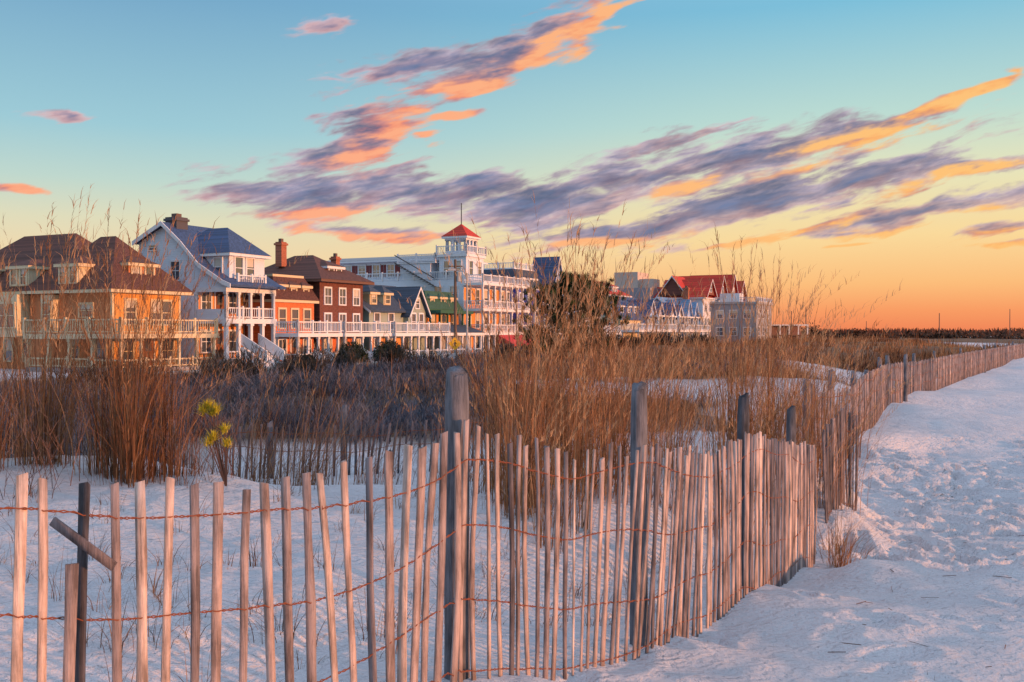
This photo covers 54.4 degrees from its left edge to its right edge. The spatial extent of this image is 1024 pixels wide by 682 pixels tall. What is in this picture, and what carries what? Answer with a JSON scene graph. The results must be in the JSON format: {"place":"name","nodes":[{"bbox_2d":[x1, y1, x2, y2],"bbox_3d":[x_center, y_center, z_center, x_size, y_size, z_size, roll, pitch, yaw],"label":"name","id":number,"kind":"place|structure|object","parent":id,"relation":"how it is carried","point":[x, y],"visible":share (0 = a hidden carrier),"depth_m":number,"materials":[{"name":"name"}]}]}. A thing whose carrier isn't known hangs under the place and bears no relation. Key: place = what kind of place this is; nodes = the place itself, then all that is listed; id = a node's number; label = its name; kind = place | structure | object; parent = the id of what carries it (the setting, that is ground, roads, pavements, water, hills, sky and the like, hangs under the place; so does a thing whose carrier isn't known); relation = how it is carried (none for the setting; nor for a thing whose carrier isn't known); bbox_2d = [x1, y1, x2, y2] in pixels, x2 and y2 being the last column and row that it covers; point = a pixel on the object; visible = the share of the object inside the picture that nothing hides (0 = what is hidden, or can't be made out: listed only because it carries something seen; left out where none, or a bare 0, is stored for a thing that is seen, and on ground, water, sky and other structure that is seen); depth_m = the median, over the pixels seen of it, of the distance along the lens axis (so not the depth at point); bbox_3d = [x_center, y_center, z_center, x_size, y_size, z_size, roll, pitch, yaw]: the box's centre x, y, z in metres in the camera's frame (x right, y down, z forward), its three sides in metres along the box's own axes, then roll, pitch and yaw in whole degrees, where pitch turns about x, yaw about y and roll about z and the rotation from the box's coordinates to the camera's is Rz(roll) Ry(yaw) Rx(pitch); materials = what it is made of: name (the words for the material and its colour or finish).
{"place":"outdoors","nodes":[
{"label":"outdoors","id":0,"kind":"place"},
{"bbox_2d":[112,292,179,364],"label":"walls","id":1,"kind":"structure","parent":0,"point":[142,302],"depth_m":68.37,"materials":[{"name":"orange"}]},
{"bbox_2d":[0,446,934,681],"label":"sparse sand grass","id":2,"kind":"structure","parent":0,"point":[161,589],"depth_m":6.44,"materials":[{"name":"plant"}]},
{"bbox_2d":[3,324,1019,466],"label":"dune grass field","id":3,"kind":"structure","parent":0,"point":[894,355],"depth_m":41.23,"materials":[{"name":"plant"}]},
{"bbox_2d":[0,337,1023,681],"bbox_3d":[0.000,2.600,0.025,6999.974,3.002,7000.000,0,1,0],"label":"sand ground","id":4,"kind":"structure","parent":0,"point":[952,491],"depth_m":7.38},
{"bbox_2d":[0,292,111,368],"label":"house wall","id":5,"kind":"structure","parent":4,"relation":"on","point":[37,297],"depth_m":68.05,"materials":[{"name":"wood"}]},
{"bbox_2d":[0,294,58,336],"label":"bay","id":6,"kind":"object","parent":5,"relation":"attached to","point":[20,313],"visible":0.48,"depth_m":69.07,"materials":[{"name":"beige paint"}]},
{"bbox_2d":[0,266,174,363],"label":"window frames","id":7,"kind":"structure","parent":5,"relation":"attached to","point":[76,281],"depth_m":68.88,"materials":[{"name":"wood"}]},
{"bbox_2d":[5,266,159,349],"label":"window blinds","id":8,"kind":"object","parent":7,"relation":"in","point":[9,345],"depth_m":68.26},
{"bbox_2d":[0,267,172,360],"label":"window glass","id":9,"kind":"object","parent":7,"relation":"in","point":[166,305],"visible":0.41,"depth_m":69.15,"materials":[{"name":"glass"}]},
{"bbox_2d":[0,262,193,295],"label":"eaves","id":10,"kind":"object","parent":5,"relation":"on","point":[86,290],"visible":0.38,"depth_m":68.20,"materials":[{"name":"beige paint"}]},
{"bbox_2d":[0,233,191,291],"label":"roof","id":11,"kind":"structure","parent":10,"relation":"on","point":[24,245],"depth_m":69.90,"materials":[{"name":"brown"}]},
{"bbox_2d":[0,267,89,286],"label":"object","id":12,"kind":"object","parent":11,"relation":"on","point":[32,275],"visible":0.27,"depth_m":69.63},
{"bbox_2d":[0,255,160,267],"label":"dormer roof","id":13,"kind":"structure","parent":11,"relation":"on","point":[38,261],"depth_m":69.37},
{"bbox_2d":[0,291,131,457],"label":"beach grass clump","id":14,"kind":"object","parent":4,"relation":"on","point":[9,452],"visible":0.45,"depth_m":12.17,"materials":[{"name":"plant"}]},
{"bbox_2d":[0,184,209,470],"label":"beach grass clump","id":15,"kind":"object","parent":4,"relation":"on","point":[42,416],"visible":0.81,"depth_m":9.52,"materials":[{"name":"plant"}]},
{"bbox_2d":[25,365,211,372],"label":"porch floor","id":16,"kind":"structure","parent":4,"relation":"on","point":[33,369],"depth_m":66.48,"materials":[{"name":"paint"}]},
{"bbox_2d":[23,317,217,367],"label":"railings","id":17,"kind":"object","parent":16,"relation":"on","point":[194,320],"visible":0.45,"depth_m":65.78,"materials":[{"name":"beige paint"}]},
{"bbox_2d":[26,338,215,367],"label":"columns","id":18,"kind":"structure","parent":16,"relation":"on","point":[178,349],"depth_m":65.98,"materials":[{"name":"beige paint"}]},
{"bbox_2d":[23,333,219,338],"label":"porch beam","id":19,"kind":"structure","parent":18,"relation":"on","point":[189,335],"depth_m":66.08,"materials":[{"name":"beige paint"}]},
{"bbox_2d":[0,381,259,498],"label":"bare twig shrub","id":20,"kind":"object","parent":4,"relation":"on","point":[81,439],"visible":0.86,"depth_m":8.74,"materials":[{"name":"plant"}]},
{"bbox_2d":[0,198,314,487],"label":"beach grass clump","id":21,"kind":"object","parent":4,"relation":"on","point":[129,444],"visible":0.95,"depth_m":8.96,"materials":[{"name":"plant"}]},
{"bbox_2d":[139,227,274,363],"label":"walls","id":22,"kind":"structure","parent":4,"relation":"on","point":[173,250],"depth_m":76.94,"materials":[{"name":"white"}]},
{"bbox_2d":[147,243,254,353],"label":"window frames","id":23,"kind":"structure","parent":22,"relation":"attached to","point":[221,266],"depth_m":77.38,"materials":[{"name":"wood"}]},
{"bbox_2d":[149,245,253,351],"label":"window glass","id":24,"kind":"object","parent":23,"relation":"in","point":[232,296],"visible":0.51,"depth_m":77.89,"materials":[{"name":"glass"}]},
{"bbox_2d":[136,222,285,289],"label":"roof","id":25,"kind":"structure","parent":22,"relation":"on","point":[182,234],"depth_m":77.40,"materials":[{"name":"blue stone"}]},
{"bbox_2d":[163,216,189,229],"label":"chimney","id":26,"kind":"object","parent":25,"relation":"on","point":[180,223],"visible":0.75,"depth_m":78.32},
{"bbox_2d":[132,221,230,287],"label":"bargeboards","id":27,"kind":"object","parent":25,"relation":"attached to","point":[177,240],"visible":0.96,"depth_m":76.40,"materials":[{"name":"white paint"}]},
{"bbox_2d":[205,256,263,286],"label":"dormer walls","id":28,"kind":"structure","parent":25,"relation":"on","point":[259,268],"depth_m":76.80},
{"bbox_2d":[199,252,270,258],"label":"eaves","id":29,"kind":"object","parent":28,"relation":"on","point":[236,254],"visible":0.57,"depth_m":76.63,"materials":[{"name":"white paint"}]},
{"bbox_2d":[197,228,269,255],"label":"dormer roof","id":30,"kind":"structure","parent":29,"relation":"on","point":[233,241],"depth_m":77.83,"materials":[{"name":"blue stone"}]},
{"bbox_2d":[195,398,232,485],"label":"young pine seedling","id":31,"kind":"object","parent":4,"relation":"on","point":[210,410],"visible":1,"depth_m":8.67,"materials":[{"name":"plant"}]},
{"bbox_2d":[199,292,243,359],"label":"porch back wall","id":32,"kind":"structure","parent":4,"relation":"on","point":[231,326],"depth_m":79.05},
{"bbox_2d":[194,292,276,359],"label":"columns","id":33,"kind":"structure","parent":32,"relation":"on","point":[250,329],"depth_m":76.41,"materials":[{"name":"white paint"}]},
{"bbox_2d":[195,287,275,293],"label":"porch beam","id":34,"kind":"structure","parent":33,"relation":"on","point":[235,289],"depth_m":76.07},
{"bbox_2d":[196,318,276,323],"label":"porch floor","id":35,"kind":"structure","parent":33,"relation":"on","point":[251,321],"depth_m":76.37,"materials":[{"name":"white paint"}]},
{"bbox_2d":[196,309,223,318],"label":"balcony railing","id":36,"kind":"object","parent":35,"relation":"on","point":[209,313],"visible":1,"depth_m":75.75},
{"bbox_2d":[228,273,272,358],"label":"railings","id":37,"kind":"object","parent":35,"relation":"on","point":[242,308],"visible":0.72,"depth_m":77.49,"materials":[{"name":"white paint"}]},
{"bbox_2d":[0,347,499,466],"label":"shrub thicket","id":38,"kind":"object","parent":4,"relation":"on","point":[291,387],"visible":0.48,"depth_m":26.05,"materials":[{"name":"plant"}]},
{"bbox_2d":[241,333,284,366],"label":"steps","id":39,"kind":"structure","parent":4,"relation":"on","point":[248,343],"depth_m":76.62,"materials":[{"name":"white paint"}]},
{"bbox_2d":[244,302,313,360],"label":"walls","id":40,"kind":"structure","parent":4,"relation":"on","point":[287,305],"depth_m":81.70,"materials":[{"name":"orange painted siding"},{"name":"white paint"}]},
{"bbox_2d":[244,284,318,303],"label":"eaves","id":41,"kind":"object","parent":40,"relation":"on","point":[289,301],"visible":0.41,"depth_m":82.18,"materials":[{"name":"beige paint"}]},
{"bbox_2d":[244,276,318,300],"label":"roof","id":42,"kind":"structure","parent":41,"relation":"on","point":[294,294],"depth_m":82.39,"materials":[{"name":"brown"}]},
{"bbox_2d":[278,288,310,328],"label":"window frames","id":43,"kind":"structure","parent":40,"relation":"attached to","point":[291,318],"depth_m":82.32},
{"bbox_2d":[279,309,309,353],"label":"window glass","id":44,"kind":"object","parent":40,"relation":"attached to","point":[295,314],"visible":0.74,"depth_m":82.65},
{"bbox_2d":[167,386,438,488],"bbox_3d":[-2.129,1.188,11.155,3.296,1.427,1.836,0,1,-35],"label":"bare twig shrub","id":45,"kind":"object","parent":4,"relation":"on","point":[384,448],"visible":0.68,"depth_m":10.82,"materials":[{"name":"plant"}]},
{"bbox_2d":[175,340,436,485],"bbox_3d":[-2.079,0.955,12.274,4.835,2.029,3.633,0,1,-19],"label":"beach grass clump","id":46,"kind":"object","parent":4,"relation":"on","point":[272,468],"visible":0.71,"depth_m":12.41,"materials":[{"name":"plant"}]},
{"bbox_2d":[307,282,362,350],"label":"walls","id":47,"kind":"structure","parent":4,"relation":"on","point":[334,308],"depth_m":87.82,"materials":[{"name":"brick"}]},
{"bbox_2d":[305,279,374,284],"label":"eaves","id":48,"kind":"object","parent":47,"relation":"on","point":[340,281],"visible":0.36,"depth_m":87.22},
{"bbox_2d":[264,255,374,282],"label":"roof","id":49,"kind":"structure","parent":48,"relation":"on","point":[308,267],"depth_m":88.47,"materials":[{"name":"brown"}]},
{"bbox_2d":[274,242,340,266],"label":"chimney","id":50,"kind":"object","parent":49,"relation":"on","point":[280,254],"visible":0.86,"depth_m":88.96,"materials":[{"name":"brick"}]},
{"bbox_2d":[324,268,360,350],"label":"window frames","id":51,"kind":"structure","parent":47,"relation":"attached to","point":[345,304],"depth_m":88.68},
{"bbox_2d":[324,269,359,350],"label":"window glass","id":52,"kind":"object","parent":51,"relation":"in","point":[328,301],"visible":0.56,"depth_m":88.51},
{"bbox_2d":[335,341,369,362],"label":"round hedge bush","id":53,"kind":"object","parent":4,"relation":"on","point":[356,348],"visible":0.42,"depth_m":81.28,"materials":[{"name":"green plant"}]},
{"bbox_2d":[169,405,544,478],"bbox_3d":[-1.923,1.601,15.820,6.630,1.291,1.216,0,1,-31],"label":"sand fence","id":54,"kind":"object","parent":4,"relation":"on","point":[270,426],"visible":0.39,"depth_m":15.03,"materials":[{"name":"brown wood"}]},
{"bbox_2d":[47,327,716,390],"bbox_3d":[2.722,0.415,72.159,7.693,3.191,83.043,0,1,26],"label":"dark shrub row","id":55,"kind":"object","parent":4,"relation":"on","point":[294,360],"visible":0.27,"depth_m":45.62,"materials":[{"name":"plant"}]},
{"bbox_2d":[363,285,449,357],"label":"gabled cottage","id":56,"kind":"structure","parent":4,"relation":"on","point":[381,303],"depth_m":96.17,"materials":[{"name":"white"}]},
{"bbox_2d":[372,295,422,346],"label":"window glass","id":57,"kind":"structure","parent":56,"relation":"in","point":[387,297],"depth_m":95.91,"materials":[{"name":"blue"}]},
{"bbox_2d":[0,366,816,681],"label":"sand fence","id":58,"kind":"object","parent":4,"relation":"on","point":[792,484],"visible":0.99,"depth_m":4.77,"materials":[{"name":"brown wood"}]},
{"bbox_2d":[340,261,508,324],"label":"walls","id":59,"kind":"structure","parent":4,"relation":"on","point":[445,283],"depth_m":111.37,"materials":[{"name":"white"}]},
{"bbox_2d":[340,235,487,264],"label":"eaves","id":60,"kind":"object","parent":59,"relation":"on","point":[395,260],"visible":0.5,"depth_m":113.42,"materials":[{"name":"white paint"}]},
{"bbox_2d":[329,255,486,262],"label":"roof","id":61,"kind":"structure","parent":60,"relation":"on","point":[376,258],"depth_m":115.51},
{"bbox_2d":[441,224,480,237],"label":"cupola roof","id":62,"kind":"structure","parent":60,"relation":"on","point":[461,230],"depth_m":110.25,"materials":[{"name":"red tile"}]},
{"bbox_2d":[402,263,436,280],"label":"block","id":63,"kind":"structure","parent":59,"relation":"on","point":[430,267],"depth_m":111.03,"materials":[{"name":"white"}]},
{"bbox_2d":[344,259,509,351],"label":"window frames","id":64,"kind":"structure","parent":59,"relation":"attached to","point":[387,270],"depth_m":112.47,"materials":[{"name":"wood"}]},
{"bbox_2d":[350,261,508,350],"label":"window glass","id":65,"kind":"object","parent":64,"relation":"in","point":[391,267],"visible":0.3,"depth_m":111.37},
{"bbox_2d":[357,244,529,331],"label":"railings","id":66,"kind":"object","parent":59,"relation":"on","point":[495,279],"visible":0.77,"depth_m":110.22,"materials":[{"name":"white paint"}]},
{"bbox_2d":[439,256,482,280],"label":"tower walls","id":67,"kind":"structure","parent":59,"relation":"on","point":[465,259],"depth_m":109.77,"materials":[{"name":"white"}]},
{"bbox_2d":[463,282,529,334],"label":"balcony floor","id":68,"kind":"structure","parent":59,"relation":"attached to","point":[485,284],"depth_m":110.31,"materials":[{"name":"white paint"}]},
{"bbox_2d":[426,314,458,330],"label":"walls","id":69,"kind":"structure","parent":4,"relation":"on","point":[427,320],"depth_m":103.40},
{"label":"eaves","id":70,"kind":"object","parent":69,"relation":"on","visible":0},
{"bbox_2d":[423,291,462,309],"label":"roof","id":71,"kind":"structure","parent":70,"relation":"on","point":[437,304],"depth_m":103.99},
{"bbox_2d":[427,336,469,352],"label":"porch base","id":72,"kind":"object","parent":4,"relation":"on","point":[436,342],"visible":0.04,"depth_m":101.66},
{"bbox_2d":[448,259,461,355],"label":"utility pole","id":73,"kind":"object","parent":4,"relation":"on","point":[457,277],"visible":0.79,"depth_m":71.89,"materials":[{"name":"brown wood"}]},
{"bbox_2d":[258,518,659,653],"bbox_3d":[-0.454,1.522,6.338,2.581,0.863,1.760,-1,1,-44],"label":"bare twig shrub","id":74,"kind":"object","parent":4,"relation":"on","point":[626,572],"visible":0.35,"depth_m":6.57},
{"bbox_2d":[509,289,538,349],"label":"walls","id":75,"kind":"structure","parent":4,"relation":"on","point":[514,291],"depth_m":120.44,"materials":[{"name":"blue"}]},
{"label":"eaves","id":76,"kind":"object","parent":75,"relation":"on","visible":0},
{"bbox_2d":[483,269,541,287],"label":"roof","id":77,"kind":"structure","parent":76,"relation":"on","point":[496,273],"depth_m":121.88,"materials":[{"name":"stone"}]},
{"bbox_2d":[510,269,633,362],"bbox_3d":[3.604,-1.017,59.986,7.795,6.689,7.562,0,1,0],"label":"pine tree","id":78,"kind":"object","parent":4,"relation":"on","point":[570,288],"visible":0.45,"depth_m":58.94,"materials":[{"name":"green plant"}]},
{"bbox_2d":[375,193,780,553],"bbox_3d":[0.738,0.241,9.578,3.976,3.294,5.186,0,1,0],"label":"beach grass clump","id":79,"kind":"object","parent":4,"relation":"on","point":[580,446],"visible":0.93,"depth_m":9.38,"materials":[{"name":"plant"}]},
{"bbox_2d":[388,323,889,485],"bbox_3d":[1.944,0.987,14.379,8.748,2.668,4.190,0,1,-33],"label":"beach grass clump","id":80,"kind":"object","parent":4,"relation":"on","point":[660,445],"visible":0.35,"depth_m":14.75,"materials":[{"name":"plant"}]},
{"bbox_2d":[625,297,676,337],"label":"blue cottage","id":81,"kind":"structure","parent":4,"relation":"on","point":[650,303],"depth_m":164.15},
{"bbox_2d":[429,340,911,460],"bbox_3d":[3.724,0.994,20.790,11.054,2.154,9.638,0,1,0],"label":"beach grass clump","id":82,"kind":"object","parent":4,"relation":"on","point":[823,388],"visible":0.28,"depth_m":18.99,"materials":[{"name":"plant"}]},
{"bbox_2d":[654,301,695,341],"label":"blue cottage","id":83,"kind":"structure","parent":4,"relation":"on","point":[678,317],"depth_m":174.08,"materials":[{"name":"white"}]},
{"bbox_2d":[654,297,699,320],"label":"roof","id":84,"kind":"structure","parent":83,"relation":"on","point":[664,299],"depth_m":182.95,"materials":[{"name":"stone"}]},
{"bbox_2d":[674,298,719,336],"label":"walls","id":85,"kind":"structure","parent":4,"relation":"on","point":[701,307],"depth_m":193.53,"materials":[{"name":"white"}]},
{"bbox_2d":[653,297,719,299],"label":"eaves","id":86,"kind":"object","parent":85,"relation":"on","point":[696,298],"visible":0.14,"depth_m":194.12,"materials":[{"name":"white paint"}]},
{"bbox_2d":[657,274,746,300],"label":"roof gables","id":87,"kind":"object","parent":85,"relation":"on","point":[683,282],"visible":0.53,"depth_m":201.64,"materials":[{"name":"red"}]},
{"bbox_2d":[658,278,682,295],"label":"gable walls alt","id":88,"kind":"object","parent":87,"relation":"on","point":[672,287],"visible":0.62,"depth_m":195.27,"materials":[{"name":"brown"}]},
{"bbox_2d":[711,304,771,342],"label":"walls","id":89,"kind":"structure","parent":4,"relation":"on","point":[727,307],"depth_m":196.44,"materials":[{"name":"grey paint"}]},
{"bbox_2d":[584,227,970,544],"bbox_3d":[3.053,0.324,11.834,5.574,3.654,4.089,0,1,-42],"label":"beach grass clump","id":90,"kind":"object","parent":4,"relation":"on","point":[730,431],"visible":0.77,"depth_m":11.89,"materials":[{"name":"plant"}]},
{"bbox_2d":[772,324,808,338],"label":"beach pavilion","id":91,"kind":"structure","parent":4,"relation":"on","point":[797,330],"depth_m":209.98,"materials":[{"name":"white paint"}]},
{"bbox_2d":[795,379,857,522],"bbox_3d":[3.789,1.478,11.721,0.777,1.947,2.701,0,1,7],"label":"sand fence","id":92,"kind":"object","parent":4,"relation":"on","point":[829,496],"visible":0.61,"depth_m":11.56,"materials":[{"name":"brown wood"}]},
{"bbox_2d":[803,498,924,567],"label":"beach grass clump","id":93,"kind":"object","parent":4,"relation":"on","point":[848,555],"visible":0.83,"depth_m":9.87,"materials":[{"name":"plant"}]},
{"bbox_2d":[801,322,1023,339],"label":"distant bushes","id":94,"kind":"object","parent":4,"relation":"on","point":[944,335],"visible":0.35,"depth_m":217.80,"materials":[{"name":"brown plant"}]},
{"bbox_2d":[801,327,1023,337],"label":"distant treeline","id":95,"kind":"object","parent":4,"relation":"on","point":[987,331],"visible":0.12,"depth_m":412.11,"materials":[{"name":"brown plant"}]},
{"bbox_2d":[802,341,1023,458],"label":"sand fence","id":96,"kind":"object","parent":4,"relation":"on","point":[960,365],"visible":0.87,"depth_m":30.02,"materials":[{"name":"brown wood"}]},
{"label":"porch floor","id":97,"kind":"structure","parent":4,"relation":"on","visible":0},
{"bbox_2d":[464,288,504,351],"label":"porch back wall","id":98,"kind":"structure","parent":97,"relation":"on","point":[479,306],"depth_m":111.63,"materials":[{"name":"orange"}]},
{"bbox_2d":[445,239,528,353],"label":"columns","id":99,"kind":"structure","parent":97,"relation":"on","point":[469,242],"depth_m":110.46,"materials":[{"name":"white paint"}]},
{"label":"walls","id":100,"kind":"object","parent":4,"relation":"on","visible":0},
{"bbox_2d":[531,256,566,298],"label":"roof","id":101,"kind":"structure","parent":100,"relation":"on","point":[549,268],"depth_m":129.78,"materials":[{"name":"blue stone"}]},
{"bbox_2d":[0,0,1023,258],"bbox_3d":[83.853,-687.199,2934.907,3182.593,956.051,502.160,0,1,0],"label":"cloud","id":102,"kind":"structure","parent":0,"point":[310,200],"depth_m":3086.39,"materials":[{"name":"purple"}]},
{"bbox_2d":[0,0,1023,331],"label":"sky","id":103,"kind":"structure","parent":0,"point":[166,88],"materials":[{"name":"blue"}]},
{"bbox_2d":[614,272,659,287],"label":"building","id":104,"kind":"structure","parent":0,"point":[638,280],"depth_m":201.76,"materials":[{"name":"beige paint"}]},
{"bbox_2d":[617,288,659,299],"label":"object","id":105,"kind":"object","parent":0,"point":[635,291],"visible":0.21,"depth_m":196.81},
{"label":"porch floor","id":106,"kind":"structure","parent":0,"visible":0},
{"bbox_2d":[276,337,339,354],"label":"columns","id":107,"kind":"structure","parent":106,"relation":"on","point":[318,341],"depth_m":81.54,"materials":[{"name":"white paint"}]},
{"bbox_2d":[275,333,342,336],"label":"porch beam","id":108,"kind":"structure","parent":107,"relation":"on","point":[309,334],"depth_m":80.22,"materials":[{"name":"white paint"}]},
{"bbox_2d":[276,320,341,359],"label":"railings","id":109,"kind":"object","parent":106,"relation":"on","point":[297,325],"visible":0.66,"depth_m":80.70,"materials":[{"name":"white paint"}]},
{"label":"porch floor","id":110,"kind":"structure","parent":0,"visible":0},
{"bbox_2d":[318,320,390,352],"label":"railings","id":111,"kind":"object","parent":110,"relation":"on","point":[360,327],"visible":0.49,"depth_m":86.42,"materials":[{"name":"white paint"}]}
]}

